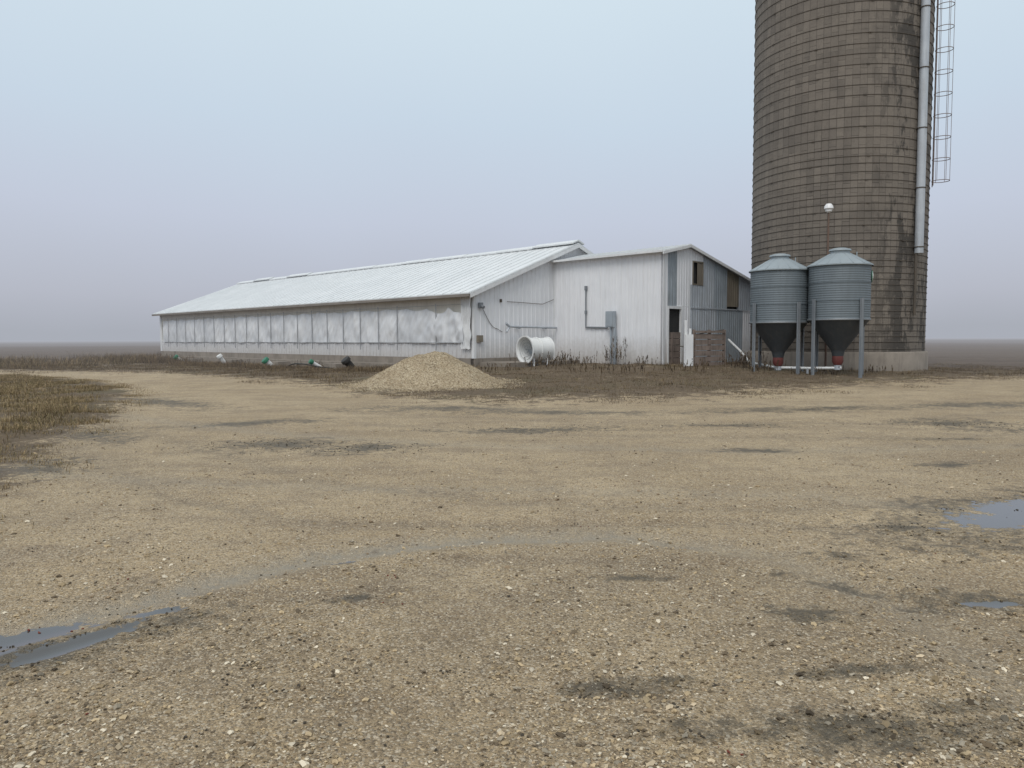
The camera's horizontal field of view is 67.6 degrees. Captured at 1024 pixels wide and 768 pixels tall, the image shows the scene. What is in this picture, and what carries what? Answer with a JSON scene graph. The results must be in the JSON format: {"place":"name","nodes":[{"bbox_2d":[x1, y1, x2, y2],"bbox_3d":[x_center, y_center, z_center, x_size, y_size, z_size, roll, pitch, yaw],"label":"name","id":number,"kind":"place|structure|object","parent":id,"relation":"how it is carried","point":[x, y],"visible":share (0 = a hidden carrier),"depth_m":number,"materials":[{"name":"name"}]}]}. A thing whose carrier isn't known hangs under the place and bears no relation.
{"place":"outdoors","nodes":[
{"label":"outdoors","id":0,"kind":"place"},
{"bbox_2d":[0,338,1023,767],"bbox_3d":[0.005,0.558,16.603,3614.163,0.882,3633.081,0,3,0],"label":"ground","id":1,"kind":"structure","parent":0,"point":[470,620],"depth_m":5.58,"materials":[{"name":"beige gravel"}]},
{"bbox_2d":[0,373,160,534],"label":"dead grass","id":2,"kind":"structure","parent":1,"relation":"on","point":[45,406],"depth_m":17.81,"materials":[{"name":"brown plant"}]},
{"bbox_2d":[216,354,225,361],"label":"pump out pipe","id":3,"kind":"object","parent":1,"relation":"on","point":[220,358],"visible":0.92,"depth_m":48.11,"materials":[{"name":"white plastic"}]},
{"bbox_2d":[262,357,272,364],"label":"pump out pipe","id":4,"kind":"object","parent":1,"relation":"on","point":[265,360],"visible":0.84,"depth_m":43.64,"materials":[{"name":"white plastic"}]},
{"bbox_2d":[283,363,331,368],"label":"drain hose","id":5,"kind":"object","parent":1,"relation":"on","point":[307,364],"visible":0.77,"depth_m":40.14,"materials":[{"name":"black rubber"}]},
{"bbox_2d":[308,359,322,367],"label":"pump out pipe","id":6,"kind":"object","parent":1,"relation":"on","point":[311,362],"visible":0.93,"depth_m":40.20,"materials":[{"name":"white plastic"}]},
{"bbox_2d":[341,356,355,367],"bbox_3d":[-8.072,-0.961,37.979,0.824,0.857,0.493,-3,4,-35],"label":"pump out pipe","id":7,"kind":"object","parent":1,"relation":"on","point":[346,361],"visible":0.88,"depth_m":37.78,"materials":[{"name":"grey plastic"}]},
{"bbox_2d":[152,240,593,368],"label":"hog barn","id":8,"kind":"structure","parent":1,"relation":"on","point":[483,309],"depth_m":40.37,"materials":[{"name":"metal"}]},
{"bbox_2d":[335,351,526,392],"bbox_3d":[-2.657,-0.475,25.417,6.400,1.234,6.400,0,3,0],"label":"gravel pile","id":9,"kind":"object","parent":1,"relation":"on","point":[433,370],"visible":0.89,"depth_m":24.20,"materials":[{"name":"gravel"}]},
{"bbox_2d":[473,363,531,371],"bbox_3d":[-0.682,-0.650,30.669,2.530,0.466,1.770,-2,4,-24],"label":"dry weed plant","id":10,"kind":"object","parent":1,"relation":"on","point":[501,366],"visible":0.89,"depth_m":30.79,"materials":[{"name":"brown plant"}]},
{"bbox_2d":[0,351,1023,404],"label":"dead weeds","id":11,"kind":"object","parent":1,"relation":"on","point":[121,360],"visible":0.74,"depth_m":33.67,"materials":[{"name":"brown plant"}]},
{"bbox_2d":[516,336,554,366],"bbox_3d":[1.077,-1.447,34.118,1.337,1.426,1.260,-3,4,-37],"label":"exhaust fan","id":12,"kind":"object","parent":1,"relation":"on","point":[528,347],"visible":0.9,"depth_m":33.98,"materials":[{"name":"white plastic"}]},
{"bbox_2d":[523,357,583,367],"bbox_3d":[1.503,-0.912,32.374,2.973,0.514,2.091,1,4,16],"label":"dry weed plant","id":13,"kind":"object","parent":1,"relation":"on","point":[551,362],"visible":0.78,"depth_m":32.49,"materials":[{"name":"brown plant"}]},
{"bbox_2d":[509,350,597,369],"bbox_3d":[1.766,-0.995,31.444,3.911,0.808,1.964,0,3,0],"label":"dry weed plant","id":14,"kind":"object","parent":1,"relation":"on","point":[540,362],"visible":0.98,"depth_m":31.37,"materials":[{"name":"brown plant"}]},
{"bbox_2d":[551,349,576,360],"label":"dry weed plant","id":15,"kind":"object","parent":1,"relation":"on","point":[559,357],"visible":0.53,"depth_m":36.18,"materials":[{"name":"brown plant"}]},
{"bbox_2d":[569,356,594,363],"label":"dry weed plant","id":16,"kind":"object","parent":1,"relation":"on","point":[576,361],"visible":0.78,"depth_m":35.02,"materials":[{"name":"brown plant"}]},
{"bbox_2d":[555,361,641,375],"bbox_3d":[3.664,-0.632,29.822,3.552,0.526,2.849,-2,4,-25],"label":"dry weed plant","id":17,"kind":"object","parent":1,"relation":"on","point":[607,368],"visible":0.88,"depth_m":29.77,"materials":[{"name":"brown plant"}]},
{"bbox_2d":[603,335,626,364],"bbox_3d":[4.555,-1.498,34.006,1.342,1.437,1.416,0,3,0],"label":"dry weed plant","id":18,"kind":"object","parent":1,"relation":"on","point":[607,354],"visible":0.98,"depth_m":34.02,"materials":[{"name":"brown plant"}]},
{"bbox_2d":[636,355,655,364],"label":"dry weed plant","id":19,"kind":"object","parent":1,"relation":"on","point":[646,358],"visible":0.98,"depth_m":33.16,"materials":[{"name":"brown plant"}]},
{"bbox_2d":[550,244,750,364],"bbox_3d":[7.184,-3.380,38.007,8.680,6.192,6.560,-4,5,-45],"label":"barn annex","id":20,"kind":"object","parent":1,"relation":"on","point":[646,302],"visible":0.84,"depth_m":35.04,"materials":[{"name":"metal"}]},
{"bbox_2d":[669,332,679,363],"bbox_3d":[7.156,-1.580,33.747,0.929,1.405,0.060,-4,5,-45],"label":"half door","id":21,"kind":"structure","parent":20,"relation":"in","point":[673,356],"depth_m":33.73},
{"bbox_2d":[692,261,703,285],"bbox_3d":[8.461,-5.045,34.865,0.900,1.080,0.060,-4,5,-45],"label":"window frame","id":22,"kind":"structure","parent":20,"relation":"in","point":[700,267],"depth_m":34.94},
{"bbox_2d":[634,361,707,372],"bbox_3d":[6.259,-0.628,29.447,3.565,0.452,1.884,-2,4,-23],"label":"dry weed plant","id":23,"kind":"object","parent":1,"relation":"on","point":[696,369],"visible":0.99,"depth_m":29.31,"materials":[{"name":"brown plant"}]},
{"bbox_2d":[674,320,725,366],"bbox_3d":[8.554,-1.632,33.317,3.342,2.250,1.356,-2,4,-31],"label":"wooden loading pen","id":24,"kind":"object","parent":1,"relation":"on","point":[692,345],"visible":0.79,"depth_m":32.49,"materials":[{"name":"wood"}]},
{"bbox_2d":[687,358,751,367],"bbox_3d":[8.501,-0.869,31.616,2.685,0.494,1.296,0,3,6],"label":"dry weed plant","id":25,"kind":"object","parent":1,"relation":"on","point":[708,362],"visible":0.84,"depth_m":31.34,"materials":[{"name":"brown plant"}]},
{"bbox_2d":[719,350,766,367],"bbox_3d":[9.528,-1.026,31.466,2.155,0.830,1.837,0,3,0],"label":"dry weed plant","id":26,"kind":"object","parent":1,"relation":"on","point":[746,361],"visible":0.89,"depth_m":31.47,"materials":[{"name":"brown plant"}]},
{"bbox_2d":[743,359,785,370],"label":"dry weed plant","id":27,"kind":"object","parent":1,"relation":"on","point":[768,368],"visible":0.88,"depth_m":29.86,"materials":[{"name":"brown plant"}]},
{"bbox_2d":[749,253,808,373],"bbox_3d":[10.498,-2.539,30.102,2.317,5.130,2.317,1,4,20],"label":"feed bin","id":28,"kind":"object","parent":1,"relation":"on","point":[778,322],"visible":0.9,"depth_m":29.27,"materials":[{"name":"grey metal"}]},
{"bbox_2d":[728,339,841,373],"bbox_3d":[10.625,-1.191,32.515,1.720,1.451,8.041,-1,4,-15],"label":"feed auger pipe","id":29,"kind":"object","parent":1,"relation":"on","point":[835,367],"visible":0.77,"depth_m":29.92,"materials":[{"name":"white plastic"}]},
{"bbox_2d":[791,366,838,374],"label":"dry weed plant","id":30,"kind":"object","parent":1,"relation":"on","point":[818,371],"visible":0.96,"depth_m":28.71,"materials":[{"name":"brown plant"}]},
{"bbox_2d":[824,203,833,369],"bbox_3d":[12.674,-3.649,30.788,0.360,7.150,0.360,0,3,0],"label":"yard lamp","id":31,"kind":"object","parent":1,"relation":"on","point":[828,207],"visible":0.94,"depth_m":30.63,"materials":[{"name":"white metal"}]},
{"bbox_2d":[807,247,873,377],"bbox_3d":[12.337,-2.554,28.899,2.317,5.130,2.317,2,4,36],"label":"feed bin","id":32,"kind":"object","parent":1,"relation":"on","point":[840,280],"visible":0.98,"depth_m":28.08,"materials":[{"name":"grey metal"}]},
{"bbox_2d":[747,0,954,370],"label":"concrete stave silo","id":33,"kind":"object","parent":1,"relation":"on","point":[842,108],"visible":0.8,"depth_m":31.33,"materials":[{"name":"concrete"}]},
{"bbox_2d":[840,365,892,372],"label":"dry weed plant","id":34,"kind":"object","parent":1,"relation":"on","point":[869,369],"visible":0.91,"depth_m":30.18,"materials":[{"name":"brown plant"}]},
{"bbox_2d":[0,0,1023,340],"label":"sky","id":35,"kind":"structure","parent":0,"point":[156,155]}
]}

